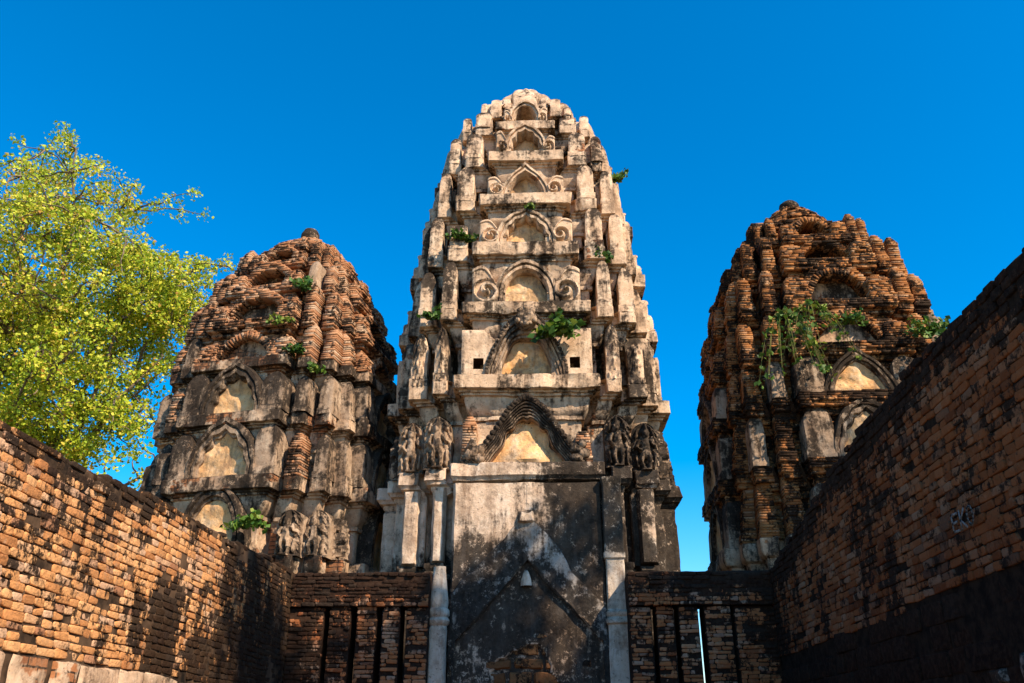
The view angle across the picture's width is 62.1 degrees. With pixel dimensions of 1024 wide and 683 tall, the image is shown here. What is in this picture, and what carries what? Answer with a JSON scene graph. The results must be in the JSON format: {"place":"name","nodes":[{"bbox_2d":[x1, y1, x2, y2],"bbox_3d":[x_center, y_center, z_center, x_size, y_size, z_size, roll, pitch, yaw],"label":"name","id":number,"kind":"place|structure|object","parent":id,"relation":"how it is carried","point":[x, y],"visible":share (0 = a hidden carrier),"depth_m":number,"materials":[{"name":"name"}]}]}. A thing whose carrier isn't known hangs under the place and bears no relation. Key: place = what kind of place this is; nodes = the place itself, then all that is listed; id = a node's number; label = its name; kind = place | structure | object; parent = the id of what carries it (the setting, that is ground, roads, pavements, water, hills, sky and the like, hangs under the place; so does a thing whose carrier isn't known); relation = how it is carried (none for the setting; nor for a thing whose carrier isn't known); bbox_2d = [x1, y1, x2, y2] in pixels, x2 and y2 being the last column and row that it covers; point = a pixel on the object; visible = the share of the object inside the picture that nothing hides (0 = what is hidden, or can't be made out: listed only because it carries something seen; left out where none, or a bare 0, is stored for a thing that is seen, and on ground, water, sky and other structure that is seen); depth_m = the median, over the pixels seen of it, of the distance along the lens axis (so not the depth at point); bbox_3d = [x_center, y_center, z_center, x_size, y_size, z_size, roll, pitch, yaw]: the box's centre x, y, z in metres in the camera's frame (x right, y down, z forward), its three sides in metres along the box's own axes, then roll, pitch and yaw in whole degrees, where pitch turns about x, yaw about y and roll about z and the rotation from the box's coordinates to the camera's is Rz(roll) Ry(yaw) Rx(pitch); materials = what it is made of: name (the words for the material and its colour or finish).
{"place":"outdoors","nodes":[
{"label":"outdoors","id":0,"kind":"place"},
{"bbox_2d":[0,420,294,682],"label":"brick wall","id":1,"kind":"structure","parent":0,"point":[106,578],"depth_m":6.67,"materials":[{"name":"brown brick"}]},
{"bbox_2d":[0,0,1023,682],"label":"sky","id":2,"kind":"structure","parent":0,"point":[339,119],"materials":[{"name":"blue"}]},
{"bbox_3d":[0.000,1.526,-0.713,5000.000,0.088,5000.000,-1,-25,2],"label":"ground","id":3,"kind":"structure","parent":0,"visible":0},
{"bbox_2d":[0,120,235,489],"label":"tree","id":4,"kind":"object","parent":3,"relation":"on","point":[38,330],"visible":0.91,"depth_m":19.64,"materials":[{"name":"green plant"}]},
{"bbox_2d":[138,228,397,680],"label":"temple tower","id":5,"kind":"structure","parent":3,"relation":"on","point":[292,448],"depth_m":13.91,"materials":[{"name":"brown stone"}]},
{"bbox_2d":[219,508,270,534],"bbox_3d":[-3.907,2.631,12.449,0.760,0.378,0.375,-1,-25,2],"label":"wild plant","id":6,"kind":"object","parent":5,"relation":"on","point":[246,522],"visible":1,"depth_m":12.41,"materials":[{"name":"green plant"}]},
{"bbox_2d":[265,311,295,325],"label":"wild plant","id":7,"kind":"object","parent":5,"relation":"on","point":[279,319],"visible":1,"depth_m":14.28,"materials":[{"name":"green plant"}]},
{"bbox_2d":[282,342,305,355],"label":"wild plant","id":8,"kind":"object","parent":5,"relation":"on","point":[297,348],"visible":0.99,"depth_m":14.00,"materials":[{"name":"green plant"}]},
{"bbox_2d":[289,276,312,291],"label":"wild plant","id":9,"kind":"object","parent":5,"relation":"on","point":[306,284],"visible":1,"depth_m":14.77,"materials":[{"name":"green plant"}]},
{"bbox_2d":[307,361,325,373],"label":"wild plant","id":10,"kind":"object","parent":5,"relation":"on","point":[312,367],"visible":1,"depth_m":13.91,"materials":[{"name":"green plant"}]},
{"bbox_2d":[283,572,432,682],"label":"window wall","id":11,"kind":"structure","parent":3,"relation":"on","point":[333,616],"depth_m":11.11,"materials":[{"name":"brick"}]},
{"bbox_2d":[376,89,682,682],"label":"temple tower","id":12,"kind":"structure","parent":3,"relation":"on","point":[529,497],"depth_m":13.09,"materials":[{"name":"stone"}]},
{"bbox_2d":[416,303,441,320],"bbox_3d":[-1.316,-0.490,13.978,0.468,0.318,0.326,-1,-25,2],"label":"wild plant","id":13,"kind":"object","parent":12,"relation":"on","point":[434,315],"visible":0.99,"depth_m":13.92,"materials":[{"name":"green plant"}]},
{"bbox_2d":[442,227,478,242],"bbox_3d":[-0.870,-1.836,14.633,0.703,0.273,0.292,-1,-25,2],"label":"wild plant","id":14,"kind":"object","parent":12,"relation":"on","point":[460,235],"visible":1,"depth_m":14.62,"materials":[{"name":"green plant"}]},
{"bbox_2d":[524,202,535,209],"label":"wild plant","id":15,"kind":"object","parent":12,"relation":"on","point":[531,205],"visible":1,"depth_m":14.66,"materials":[{"name":"green plant"}]},
{"bbox_2d":[527,307,585,342],"bbox_3d":[0.691,-0.310,13.159,0.932,0.599,0.565,-1,-25,2],"label":"wild plant","id":16,"kind":"object","parent":12,"relation":"on","point":[558,326],"visible":1,"depth_m":13.14,"materials":[{"name":"green plant"}]},
{"bbox_2d":[594,245,613,262],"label":"wild plant","id":17,"kind":"object","parent":12,"relation":"on","point":[607,255],"visible":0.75,"depth_m":14.45,"materials":[{"name":"green plant"}]},
{"bbox_2d":[611,168,628,183],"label":"wild plant","id":18,"kind":"object","parent":12,"relation":"on","point":[618,177],"visible":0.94,"depth_m":15.98,"materials":[{"name":"green plant"}]},
{"bbox_2d":[624,570,782,682],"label":"window wall","id":19,"kind":"structure","parent":3,"relation":"on","point":[739,635],"depth_m":10.96,"materials":[{"name":"brick"}]},
{"bbox_2d":[696,200,939,570],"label":"temple tower","id":20,"kind":"structure","parent":3,"relation":"on","point":[770,453],"depth_m":14.19,"materials":[{"name":"brown brick"}]},
{"bbox_2d":[754,305,840,388],"bbox_3d":[4.421,0.038,13.396,1.332,1.480,0.650,-1,-25,2],"label":"wild plant","id":21,"kind":"object","parent":20,"relation":"attached to","point":[789,313],"visible":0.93,"depth_m":13.42,"materials":[{"name":"green plant"}]},
{"bbox_2d":[780,298,861,365],"bbox_3d":[4.840,-0.239,13.392,1.318,1.174,0.711,-1,-25,2],"label":"wild plant","id":22,"kind":"object","parent":20,"relation":"attached to","point":[821,308],"visible":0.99,"depth_m":13.53,"materials":[{"name":"green plant"}]},
{"bbox_2d":[837,307,868,325],"bbox_3d":[5.492,-0.402,13.677,0.522,0.312,0.372,-1,-25,2],"label":"wild plant","id":23,"kind":"object","parent":20,"relation":"on","point":[853,317],"visible":0.98,"depth_m":13.68,"materials":[{"name":"green plant"}]},
{"bbox_2d":[902,314,950,339],"bbox_3d":[6.718,-0.224,13.673,0.866,0.537,0.558,-1,-25,2],"label":"wild plant","id":24,"kind":"object","parent":20,"relation":"on","point":[931,330],"visible":0.94,"depth_m":13.69,"materials":[{"name":"green plant"}]},
{"bbox_2d":[768,247,1023,682],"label":"brick wall","id":25,"kind":"structure","parent":3,"relation":"on","point":[880,571],"depth_m":6.56,"materials":[{"name":"brown brick"}]},
{"bbox_2d":[950,505,973,533],"bbox_3d":[3.156,1.245,5.957,0.004,0.149,0.336,-1,-25,2],"label":"graffiti","id":26,"kind":"object","parent":25,"relation":"attached to","point":[961,521],"visible":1,"depth_m":5.96,"materials":[{"name":"paint"}]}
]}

